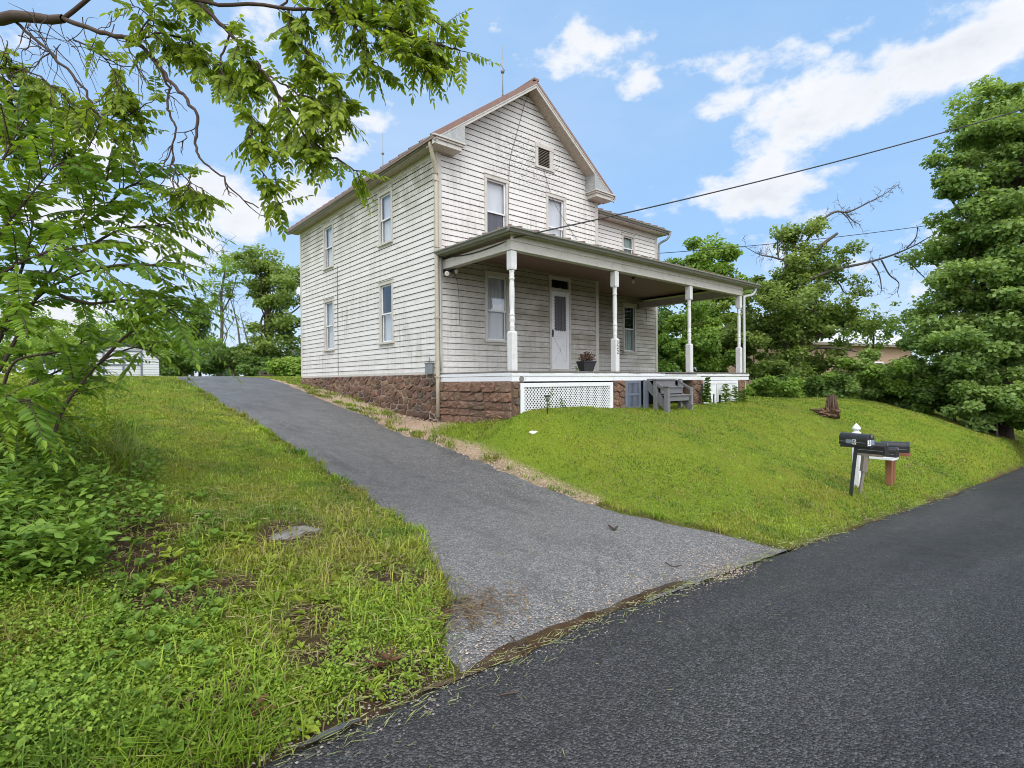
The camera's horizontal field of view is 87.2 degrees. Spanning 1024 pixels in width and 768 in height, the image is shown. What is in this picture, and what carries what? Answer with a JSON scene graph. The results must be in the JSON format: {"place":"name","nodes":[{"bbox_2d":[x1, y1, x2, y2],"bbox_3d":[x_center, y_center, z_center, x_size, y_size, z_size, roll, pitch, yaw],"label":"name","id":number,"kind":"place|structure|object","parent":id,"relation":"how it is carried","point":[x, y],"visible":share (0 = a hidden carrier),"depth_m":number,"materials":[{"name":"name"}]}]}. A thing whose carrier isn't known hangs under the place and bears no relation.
{"place":"outdoors","nodes":[
{"label":"outdoors","id":0,"kind":"place"},
{"bbox_2d":[0,387,310,767],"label":"tall grass","id":1,"kind":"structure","parent":0,"point":[123,440],"depth_m":2.57,"materials":[{"name":"green plant"}]},
{"bbox_2d":[0,354,95,471],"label":"leafy ground cover","id":2,"kind":"object","parent":1,"relation":"on","point":[26,382],"visible":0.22,"depth_m":5.56,"materials":[{"name":"green plant"}]},
{"bbox_2d":[0,413,130,591],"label":"leafy ground cover","id":3,"kind":"object","parent":1,"relation":"on","point":[72,543],"visible":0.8,"depth_m":3.75,"materials":[{"name":"green plant"}]},
{"bbox_2d":[60,390,120,451],"bbox_3d":[-6.093,0.443,7.683,0.787,0.766,4.707,-1,0,-38],"label":"leafy ground cover","id":4,"kind":"object","parent":1,"relation":"on","point":[98,405],"visible":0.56,"depth_m":6.85,"materials":[{"name":"green plant"}]},
{"bbox_2d":[178,376,791,671],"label":"driveway","id":5,"kind":"structure","parent":0,"point":[361,450],"depth_m":5.91,"materials":[{"name":"grey asphalt"}]},
{"bbox_2d":[270,379,603,504],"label":"gravel","id":6,"kind":"structure","parent":5,"relation":"on","point":[380,415],"depth_m":11.54,"materials":[{"name":"beige gravel"}]},
{"bbox_2d":[398,574,554,648],"bbox_3d":[-0.194,1.615,3.909,0.941,0.116,1.162,0,0,31],"label":"dead straw","id":7,"kind":"object","parent":5,"relation":"on","point":[470,602],"visible":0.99,"depth_m":3.91,"materials":[{"name":"brown plant"}]},
{"bbox_2d":[418,580,685,691],"bbox_3d":[0.495,1.694,3.798,2.650,0.055,0.201,-1,0,-40],"label":"dirt strip","id":8,"kind":"object","parent":5,"relation":"on","point":[527,640],"visible":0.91,"depth_m":3.56,"materials":[{"name":"soil"}]},
{"bbox_2d":[404,490,716,608],"bbox_3d":[0.035,1.560,5.824,3.039,0.340,3.414,-1,0,-40],"label":"dead straw","id":9,"kind":"object","parent":5,"relation":"on","point":[547,534],"visible":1,"depth_m":5.66,"materials":[{"name":"brown plant"}]},
{"bbox_2d":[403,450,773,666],"bbox_3d":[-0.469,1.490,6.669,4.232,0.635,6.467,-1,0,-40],"label":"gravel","id":10,"kind":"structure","parent":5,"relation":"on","point":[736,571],"depth_m":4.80,"materials":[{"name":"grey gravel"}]},
{"bbox_2d":[0,377,1023,767],"bbox_3d":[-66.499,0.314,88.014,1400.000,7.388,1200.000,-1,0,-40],"label":"ground","id":11,"kind":"structure","parent":0,"point":[502,443],"depth_m":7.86,"materials":[{"name":"green plant"}]},
{"bbox_2d":[0,465,20,520],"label":"tall weed","id":12,"kind":"object","parent":11,"relation":"on","point":[7,477],"visible":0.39,"depth_m":3.97,"materials":[{"name":"green plant"}]},
{"bbox_2d":[4,426,36,489],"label":"tall weed","id":13,"kind":"object","parent":11,"relation":"on","point":[16,453],"visible":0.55,"depth_m":4.35,"materials":[{"name":"green plant"}]},
{"bbox_2d":[21,440,52,498],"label":"tall weed","id":14,"kind":"object","parent":11,"relation":"on","point":[36,458],"visible":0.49,"depth_m":4.48,"materials":[{"name":"green plant"}]},
{"bbox_2d":[0,300,77,372],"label":"tree","id":15,"kind":"object","parent":11,"relation":"on","point":[5,338],"visible":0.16,"depth_m":45.60,"materials":[{"name":"green plant"}]},
{"bbox_2d":[0,94,98,472],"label":"sumac shrub","id":16,"kind":"object","parent":11,"relation":"on","point":[34,412],"visible":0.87,"depth_m":4.26,"materials":[{"name":"green plant"}]},
{"bbox_2d":[47,446,78,494],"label":"tall weed","id":17,"kind":"object","parent":11,"relation":"on","point":[61,464],"visible":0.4,"depth_m":4.83,"materials":[{"name":"green plant"}]},
{"bbox_2d":[0,309,134,365],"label":"tree","id":18,"kind":"object","parent":11,"relation":"on","point":[45,344],"visible":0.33,"depth_m":44.70,"materials":[{"name":"green plant"}]},
{"bbox_2d":[0,323,136,469],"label":"sumac shrub","id":19,"kind":"object","parent":11,"relation":"on","point":[38,370],"visible":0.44,"depth_m":5.49,"materials":[{"name":"green plant"}]},
{"bbox_2d":[0,503,143,767],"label":"clover","id":20,"kind":"object","parent":11,"relation":"on","point":[8,670],"visible":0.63,"depth_m":2.58,"materials":[{"name":"green plant"}]},
{"bbox_2d":[0,79,159,350],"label":"sumac shrub","id":21,"kind":"object","parent":11,"relation":"on","point":[59,229],"visible":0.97,"depth_m":4.59,"materials":[{"name":"green plant"}]},
{"bbox_2d":[34,440,178,528],"bbox_3d":[-3.985,0.922,5.330,1.286,0.546,2.824,-1,0,-40],"label":"leafy ground cover","id":22,"kind":"object","parent":11,"relation":"on","point":[157,509],"visible":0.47,"depth_m":5.01,"materials":[{"name":"green plant"}]},
{"bbox_2d":[0,486,225,767],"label":"broadleaf weeds","id":23,"kind":"object","parent":11,"relation":"on","point":[145,664],"visible":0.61,"depth_m":2.82,"materials":[{"name":"green plant"}]},
{"bbox_2d":[31,281,206,456],"bbox_3d":[-3.840,0.011,5.252,1.687,2.086,0.996,0,0,1],"label":"sumac shrub","id":24,"kind":"object","parent":11,"relation":"on","point":[76,378],"visible":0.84,"depth_m":5.20,"materials":[{"name":"green plant"}]},
{"bbox_2d":[0,133,248,382],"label":"sumac shrub","id":25,"kind":"object","parent":11,"relation":"on","point":[142,269],"visible":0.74,"depth_m":5.05,"materials":[{"name":"green plant"}]},
{"bbox_2d":[89,343,160,375],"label":"garden shed","id":26,"kind":"structure","parent":11,"relation":"on","point":[148,369],"depth_m":36.20,"materials":[{"name":"grey"}]},
{"bbox_2d":[76,304,217,357],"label":"tree","id":27,"kind":"object","parent":11,"relation":"on","point":[108,326],"visible":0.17,"depth_m":46.83,"materials":[{"name":"green plant"}]},
{"bbox_2d":[158,348,196,375],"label":"bush","id":28,"kind":"object","parent":11,"relation":"on","point":[164,370],"visible":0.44,"depth_m":41.18,"materials":[{"name":"green plant"}]},
{"bbox_2d":[0,374,360,406],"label":"lawn grass","id":29,"kind":"structure","parent":11,"relation":"on","point":[177,382],"depth_m":13.30,"materials":[{"name":"green plant"}]},
{"bbox_2d":[169,297,215,375],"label":"tree","id":30,"kind":"object","parent":11,"relation":"on","point":[203,332],"visible":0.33,"depth_m":51.46,"materials":[{"name":"green plant"}]},
{"bbox_2d":[153,333,252,375],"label":"bush","id":31,"kind":"object","parent":11,"relation":"on","point":[202,346],"visible":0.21,"depth_m":42.11,"materials":[{"name":"green plant"}]},
{"bbox_2d":[193,235,253,375],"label":"bare tree","id":32,"kind":"object","parent":11,"relation":"on","point":[227,288],"visible":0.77,"depth_m":45.89,"materials":[{"name":"green plant"}]},
{"bbox_2d":[1,482,446,761],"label":"dead straw","id":33,"kind":"object","parent":11,"relation":"on","point":[353,662],"visible":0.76,"depth_m":3.92,"materials":[{"name":"plant"}]},
{"bbox_2d":[183,341,265,375],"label":"bush","id":34,"kind":"object","parent":11,"relation":"on","point":[211,364],"visible":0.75,"depth_m":39.94,"materials":[{"name":"green plant"}]},
{"bbox_2d":[0,506,451,767],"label":"clover","id":35,"kind":"object","parent":11,"relation":"on","point":[334,687],"visible":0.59,"depth_m":2.95,"materials":[{"name":"green plant"}]},
{"bbox_2d":[0,514,451,766],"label":"broadleaf weeds","id":36,"kind":"object","parent":11,"relation":"on","point":[179,552],"visible":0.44,"depth_m":3.18,"materials":[{"name":"green plant"}]},
{"bbox_2d":[0,0,499,241],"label":"walnut tree","id":37,"kind":"object","parent":11,"relation":"on","point":[335,111],"visible":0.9,"depth_m":4.40,"materials":[{"name":"green plant"}]},
{"bbox_2d":[235,355,280,376],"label":"bush","id":38,"kind":"object","parent":11,"relation":"on","point":[257,364],"visible":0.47,"depth_m":39.09,"materials":[{"name":"green plant"}]},
{"bbox_2d":[239,694,280,721],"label":"dock plant","id":39,"kind":"object","parent":11,"relation":"on","point":[257,707],"visible":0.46,"depth_m":2.64,"materials":[{"name":"brown plant"}]},
{"bbox_2d":[224,243,300,375],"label":"tree","id":40,"kind":"object","parent":11,"relation":"on","point":[279,321],"visible":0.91,"depth_m":41.08,"materials":[{"name":"green plant"}]},
{"bbox_2d":[258,371,274,375],"bbox_3d":[-16.334,-0.595,36.997,2.200,0.620,0.146,0,0,0],"label":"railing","id":41,"kind":"object","parent":11,"relation":"on","point":[259,372],"visible":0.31,"depth_m":36.92,"materials":[{"name":"grey wood"}]},
{"bbox_2d":[262,356,300,375],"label":"bush","id":42,"kind":"object","parent":11,"relation":"on","point":[287,366],"visible":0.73,"depth_m":35.10,"materials":[{"name":"green plant"}]},
{"bbox_2d":[270,526,322,539],"bbox_3d":[-2.014,1.382,4.969,0.507,0.080,0.425,-1,0,-23],"label":"flat stone","id":43,"kind":"object","parent":11,"relation":"on","point":[284,535],"visible":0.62,"depth_m":4.88,"materials":[{"name":"grey stone"}]},
{"bbox_2d":[89,510,512,735],"bbox_3d":[-2.077,1.355,4.113,3.967,0.694,2.307,0,0,31],"label":"dead straw","id":44,"kind":"object","parent":11,"relation":"on","point":[321,651],"visible":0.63,"depth_m":3.48,"materials":[{"name":"beige plant"}]},
{"bbox_2d":[368,647,401,673],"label":"dock plant","id":45,"kind":"object","parent":11,"relation":"on","point":[386,656],"visible":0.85,"depth_m":3.12,"materials":[{"name":"brown plant"}]},
{"bbox_2d":[405,418,498,449],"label":"lawn grass","id":46,"kind":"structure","parent":11,"relation":"on","point":[450,432],"depth_m":10.57,"materials":[{"name":"green plant"}]},
{"bbox_2d":[191,381,786,677],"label":"edge grass","id":47,"kind":"structure","parent":11,"relation":"on","point":[304,453],"depth_m":7.70,"materials":[{"name":"green plant"}]},
{"bbox_2d":[1,327,1023,381],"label":"distant woods","id":48,"kind":"object","parent":11,"relation":"on","point":[226,372],"visible":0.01,"depth_m":65.25,"materials":[{"name":"green plant"}]},
{"bbox_2d":[287,46,761,423],"bbox_3d":[0.125,-3.969,17.595,10.845,10.360,11.635,-1,0,-40],"label":"farmhouse","id":49,"kind":"object","parent":11,"relation":"on","point":[433,288],"visible":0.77,"depth_m":13.47,"materials":[{"name":"white"}]},
{"bbox_2d":[322,220,333,271],"bbox_3d":[-5.628,-4.224,16.577,0.175,1.442,0.810,-1,0,-40],"label":"window","id":50,"kind":"structure","parent":49,"relation":"in","point":[328,253],"depth_m":16.79,"materials":[{"name":"paint"}]},
{"bbox_2d":[323,297,334,352],"bbox_3d":[-5.602,-1.804,16.595,0.191,1.661,0.810,-1,0,-40],"label":"window","id":51,"kind":"structure","parent":49,"relation":"in","point":[330,301],"depth_m":16.77,"materials":[{"name":"paint"}]},
{"bbox_2d":[377,185,392,248],"bbox_3d":[-3.204,-4.229,13.735,0.175,1.442,0.800,-1,0,-40],"label":"window","id":52,"kind":"structure","parent":49,"relation":"in","point":[387,240],"depth_m":13.87,"materials":[{"name":"paint"}]},
{"bbox_2d":[377,278,393,345],"bbox_3d":[-3.179,-1.809,13.753,0.191,1.661,0.800,-1,0,-40],"label":"window","id":53,"kind":"structure","parent":49,"relation":"in","point":[388,318],"depth_m":13.91,"materials":[{"name":"paint"}]},
{"bbox_2d":[483,172,508,231],"bbox_3d":[-0.397,-4.184,12.998,0.780,1.645,0.155,-1,0,-40],"label":"window","id":54,"kind":"structure","parent":49,"relation":"in","point":[496,188],"depth_m":13.06,"materials":[{"name":"paint"}]},
{"bbox_2d":[484,270,509,344],"bbox_3d":[-0.381,-1.827,13.005,0.800,1.730,0.191,-1,0,-40],"label":"window","id":55,"kind":"structure","parent":49,"relation":"in","point":[496,293],"depth_m":13.08,"materials":[{"name":"paint"}]},
{"bbox_2d":[545,191,566,237],"bbox_3d":[1.139,-4.203,14.318,0.770,1.645,0.171,-1,0,-40],"label":"window","id":56,"kind":"structure","parent":49,"relation":"in","point":[554,219],"depth_m":14.41,"materials":[{"name":"paint"}]},
{"bbox_2d":[548,275,573,370],"bbox_3d":[1.301,-1.597,14.365,0.890,2.530,0.130,-1,0,-40],"label":"door","id":57,"kind":"structure","parent":49,"relation":"in","point":[559,299],"depth_m":14.39,"materials":[{"name":"paint"}]},
{"bbox_2d":[576,351,596,370],"bbox_3d":[1.834,-0.548,13.251,0.559,0.534,0.520,-1,0,-40],"label":"flower pot","id":58,"kind":"object","parent":49,"relation":"on","point":[585,363],"visible":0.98,"depth_m":13.19,"materials":[{"name":"grey plastic"}]},
{"bbox_2d":[621,232,635,253],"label":"window","id":59,"kind":"structure","parent":49,"relation":"in","point":[628,240],"depth_m":18.48,"materials":[{"name":"paint"}]},
{"bbox_2d":[623,302,637,353],"bbox_3d":[4.001,-1.889,18.431,0.770,1.730,0.191,-1,0,-40],"label":"window","id":60,"kind":"structure","parent":49,"relation":"in","point":[629,340],"depth_m":18.55,"materials":[{"name":"paint"}]},
{"bbox_2d":[515,108,1023,237],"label":"power line","id":61,"kind":"object","parent":49,"relation":"attached to","point":[765,179],"visible":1,"depth_m":11.15,"materials":[{"name":"grey"}]},
{"bbox_2d":[657,220,963,253],"bbox_3d":[20.556,-8.508,26.427,36.434,6.052,0.029,-1,0,-11],"label":"telephone line","id":62,"kind":"object","parent":49,"relation":"attached to","point":[783,242],"visible":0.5,"depth_m":24.72,"materials":[{"name":"grey"}]},
{"bbox_2d":[544,395,549,413],"bbox_3d":[0.658,0.411,10.033,0.116,0.420,0.116,-1,0,-40],"label":"path light","id":63,"kind":"object","parent":11,"relation":"on","point":[547,397],"visible":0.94,"depth_m":10.01,"materials":[{"name":"black metal"}]},
{"bbox_2d":[643,379,692,412],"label":"wooden chair","id":64,"kind":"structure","parent":11,"relation":"on","point":[667,387],"depth_m":12.54,"materials":[{"name":"grey wood"}]},
{"bbox_2d":[658,310,685,363],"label":"bush","id":65,"kind":"object","parent":11,"relation":"on","point":[662,317],"visible":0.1,"depth_m":26.13,"materials":[{"name":"green plant"}]},
{"bbox_2d":[658,300,742,371],"bbox_3d":[7.947,-1.452,23.870,3.762,4.666,3.647,-1,0,-40],"label":"bush","id":66,"kind":"object","parent":11,"relation":"on","point":[705,349],"visible":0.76,"depth_m":23.45,"materials":[{"name":"green plant"}]},
{"bbox_2d":[700,377,712,402],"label":"garden plant","id":67,"kind":"object","parent":11,"relation":"on","point":[706,396],"visible":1,"depth_m":13.99,"materials":[{"name":"green plant"}]},
{"bbox_2d":[658,231,757,371],"bbox_3d":[11.470,-4.121,33.586,5.274,9.980,6.438,-1,0,-24],"label":"maple tree","id":68,"kind":"object","parent":11,"relation":"on","point":[702,259],"visible":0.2,"depth_m":32.16,"materials":[{"name":"green plant"}]},
{"bbox_2d":[686,300,759,376],"bbox_3d":[10.106,-1.635,25.849,3.575,5.011,3.700,-1,0,-40],"label":"bush","id":69,"kind":"object","parent":11,"relation":"on","point":[728,342],"visible":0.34,"depth_m":25.45,"materials":[{"name":"green plant"}]},
{"bbox_2d":[720,384,730,401],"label":"garden plant","id":70,"kind":"object","parent":11,"relation":"on","point":[726,394],"visible":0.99,"depth_m":14.70,"materials":[{"name":"green plant"}]},
{"bbox_2d":[730,385,742,402],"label":"garden plant","id":71,"kind":"object","parent":11,"relation":"on","point":[735,393],"visible":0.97,"depth_m":15.08,"materials":[{"name":"green plant"}]},
{"bbox_2d":[739,389,749,401],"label":"garden plant","id":72,"kind":"object","parent":11,"relation":"on","point":[742,394],"visible":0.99,"depth_m":15.34,"materials":[{"name":"green plant"}]},
{"bbox_2d":[726,374,809,398],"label":"bush","id":73,"kind":"object","parent":11,"relation":"on","point":[769,386],"visible":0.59,"depth_m":20.70,"materials":[{"name":"green plant"}]},
{"bbox_2d":[721,315,909,386],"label":"brick house","id":74,"kind":"structure","parent":11,"relation":"on","point":[892,351],"depth_m":41.79,"materials":[{"name":"brick"}]},
{"bbox_2d":[780,372,851,398],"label":"bush","id":75,"kind":"object","parent":11,"relation":"on","point":[814,386],"visible":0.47,"depth_m":21.31,"materials":[{"name":"green plant"}]},
{"bbox_2d":[809,393,840,418],"bbox_3d":[9.392,0.654,16.024,0.695,0.754,0.776,-1,0,-40],"label":"tree stump","id":76,"kind":"object","parent":11,"relation":"on","point":[830,409],"visible":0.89,"depth_m":15.91,"materials":[{"name":"brown wood"}]},
{"bbox_2d":[710,184,944,386],"bbox_3d":[13.280,-3.810,23.414,7.851,10.206,8.134,-1,0,-40],"label":"ivy clad tree","id":77,"kind":"object","parent":11,"relation":"on","point":[795,310],"visible":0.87,"depth_m":23.30,"materials":[{"name":"green plant"}]},
{"bbox_2d":[819,355,888,398],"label":"bush","id":78,"kind":"object","parent":11,"relation":"on","point":[847,363],"visible":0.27,"depth_m":21.44,"materials":[{"name":"green plant"}]},
{"bbox_2d":[852,423,860,487],"bbox_3d":[5.830,1.246,9.098,0.139,1.160,0.139,0,0,27],"label":"mailbox post","id":79,"kind":"object","parent":11,"relation":"on","point":[856,427],"visible":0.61,"depth_m":9.05,"materials":[{"name":"white paint"}]},
{"bbox_2d":[839,432,874,496],"bbox_3d":[5.269,1.276,8.216,0.206,1.057,0.472,-1,0,-28],"label":"mailbox","id":80,"kind":"object","parent":11,"relation":"on","point":[855,441],"visible":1,"depth_m":8.21,"materials":[{"name":"black metal"}]},
{"bbox_2d":[865,434,874,446],"bbox_3d":[5.346,0.845,8.012,0.163,0.194,0.059,-1,0,-22],"label":"mailbox door","id":81,"kind":"structure","parent":80,"relation":"in","point":[869,440],"depth_m":8.00,"materials":[{"name":"black metal"}]},
{"bbox_2d":[857,442,888,493],"bbox_3d":[5.665,1.373,8.497,0.266,0.926,0.456,-1,0,-40],"label":"mailbox","id":82,"kind":"object","parent":11,"relation":"on","point":[880,449],"visible":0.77,"depth_m":8.49,"materials":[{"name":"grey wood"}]},
{"bbox_2d":[883,442,888,454],"bbox_3d":[5.819,1.006,8.361,0.158,0.194,0.048,-1,0,-38],"label":"mailbox door","id":83,"kind":"structure","parent":82,"relation":"in","point":[885,445],"depth_m":8.34,"materials":[{"name":"black metal"}]},
{"bbox_2d":[774,485,974,549],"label":"grass clippings","id":84,"kind":"object","parent":11,"relation":"on","point":[871,518],"depth_m":7.72,"materials":[{"name":"green plant"}]},
{"bbox_2d":[836,301,916,362],"bbox_3d":[18.347,-1.605,26.891,4.803,5.053,3.615,-1,0,-40],"label":"sapling","id":85,"kind":"object","parent":11,"relation":"on","point":[892,323],"visible":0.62,"depth_m":26.51,"materials":[{"name":"green plant"}]},
{"bbox_2d":[822,346,931,402],"bbox_3d":[14.967,-0.298,22.016,4.094,2.565,3.948,-1,0,-40],"label":"bush","id":86,"kind":"object","parent":11,"relation":"on","point":[871,391],"visible":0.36,"depth_m":21.43,"materials":[{"name":"green plant"}]},
{"bbox_2d":[869,447,898,485],"bbox_3d":[6.831,1.554,9.830,0.428,0.836,0.412,-1,0,-40],"label":"mailbox post","id":87,"kind":"object","parent":11,"relation":"on","point":[891,457],"visible":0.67,"depth_m":9.86,"materials":[{"name":"brown wood"}]},
{"bbox_2d":[894,447,898,457],"bbox_3d":[6.920,1.228,9.669,0.147,0.184,0.048,-1,0,-35],"label":"mailbox door","id":88,"kind":"structure","parent":87,"relation":"in","point":[896,450],"depth_m":9.64,"materials":[{"name":"black metal"}]},
{"bbox_2d":[881,441,910,482],"bbox_3d":[7.324,1.544,10.272,0.474,0.900,0.222,0,0,45],"label":"mailbox","id":89,"kind":"object","parent":11,"relation":"on","point":[904,448],"visible":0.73,"depth_m":10.15,"materials":[{"name":"black metal"}]},
{"bbox_2d":[907,442,910,452],"bbox_3d":[7.488,1.196,10.140,0.048,0.205,0.173,0,0,38],"label":"mailbox door","id":90,"kind":"structure","parent":89,"relation":"in","point":[908,443],"depth_m":10.08,"materials":[{"name":"black metal"}]},
{"bbox_2d":[874,355,965,413],"bbox_3d":[15.882,0.064,20.747,3.464,2.465,3.194,0,0,15],"label":"bush","id":91,"kind":"object","parent":11,"relation":"on","point":[890,386],"visible":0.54,"depth_m":20.26,"materials":[{"name":"green plant"}]},
{"bbox_2d":[894,364,1006,421],"bbox_3d":[16.339,0.442,20.086,3.047,2.506,3.300,-1,0,-40],"label":"bush","id":92,"kind":"object","parent":11,"relation":"on","point":[940,400],"visible":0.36,"depth_m":19.77,"materials":[{"name":"green plant"}]},
{"bbox_2d":[884,75,1023,439],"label":"maple tree","id":93,"kind":"object","parent":11,"relation":"on","point":[987,234],"visible":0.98,"depth_m":19.51,"materials":[{"name":"green plant"}]},
{"bbox_2d":[940,364,1023,436],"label":"bush","id":94,"kind":"object","parent":11,"relation":"on","point":[977,412],"visible":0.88,"depth_m":18.18,"materials":[{"name":"green plant"}]},
{"bbox_2d":[992,408,1023,430],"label":"bush","id":95,"kind":"object","parent":11,"relation":"on","point":[1018,424],"visible":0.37,"depth_m":18.12,"materials":[{"name":"green plant"}]},
{"bbox_2d":[0,0,1023,375],"label":"sky","id":96,"kind":"structure","parent":0,"point":[668,100],"materials":[{"name":"blue"}]},
{"bbox_2d":[258,467,1023,767],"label":"road","id":97,"kind":"structure","parent":0,"point":[917,661],"depth_m":3.03,"materials":[{"name":"grey asphalt"}]},
{"bbox_2d":[288,717,359,749],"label":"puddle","id":98,"kind":"object","parent":97,"relation":"on","point":[342,725],"visible":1,"depth_m":2.59,"materials":[{"name":"grey liquid"}]},
{"bbox_2d":[132,552,767,767],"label":"road grit","id":99,"kind":"object","parent":97,"relation":"on","point":[378,727],"visible":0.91,"depth_m":3.12,"materials":[{"name":"grey gravel"}]},
{"bbox_2d":[500,691,519,695],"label":"fallen twig","id":100,"kind":"object","parent":97,"relation":"on","point":[509,693],"visible":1,"depth_m":2.88,"materials":[{"name":"grey wood"}]},
{"bbox_2d":[509,635,526,658],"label":"fallen twig","id":101,"kind":"object","parent":97,"relation":"on","point":[516,641],"visible":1,"depth_m":3.41,"materials":[{"name":"wood"}]},
{"bbox_2d":[247,529,847,767],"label":"grass clippings","id":102,"kind":"object","parent":97,"relation":"on","point":[690,582],"depth_m":3.22,"materials":[{"name":"green plant"}]},
{"bbox_2d":[396,493,985,767],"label":"grass clippings","id":103,"kind":"object","parent":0,"point":[665,633],"depth_m":3.60,"materials":[{"name":"green plant"}]},
{"bbox_2d":[457,397,1023,547],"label":"lawn grass","id":104,"kind":"structure","parent":0,"point":[916,479],"depth_m":9.81,"materials":[{"name":"green plant"}]},
{"bbox_2d":[746,396,824,399],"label":"lawn grass","id":105,"kind":"structure","parent":0,"point":[754,397],"depth_m":18.99,"materials":[{"name":"green plant"}]}
]}

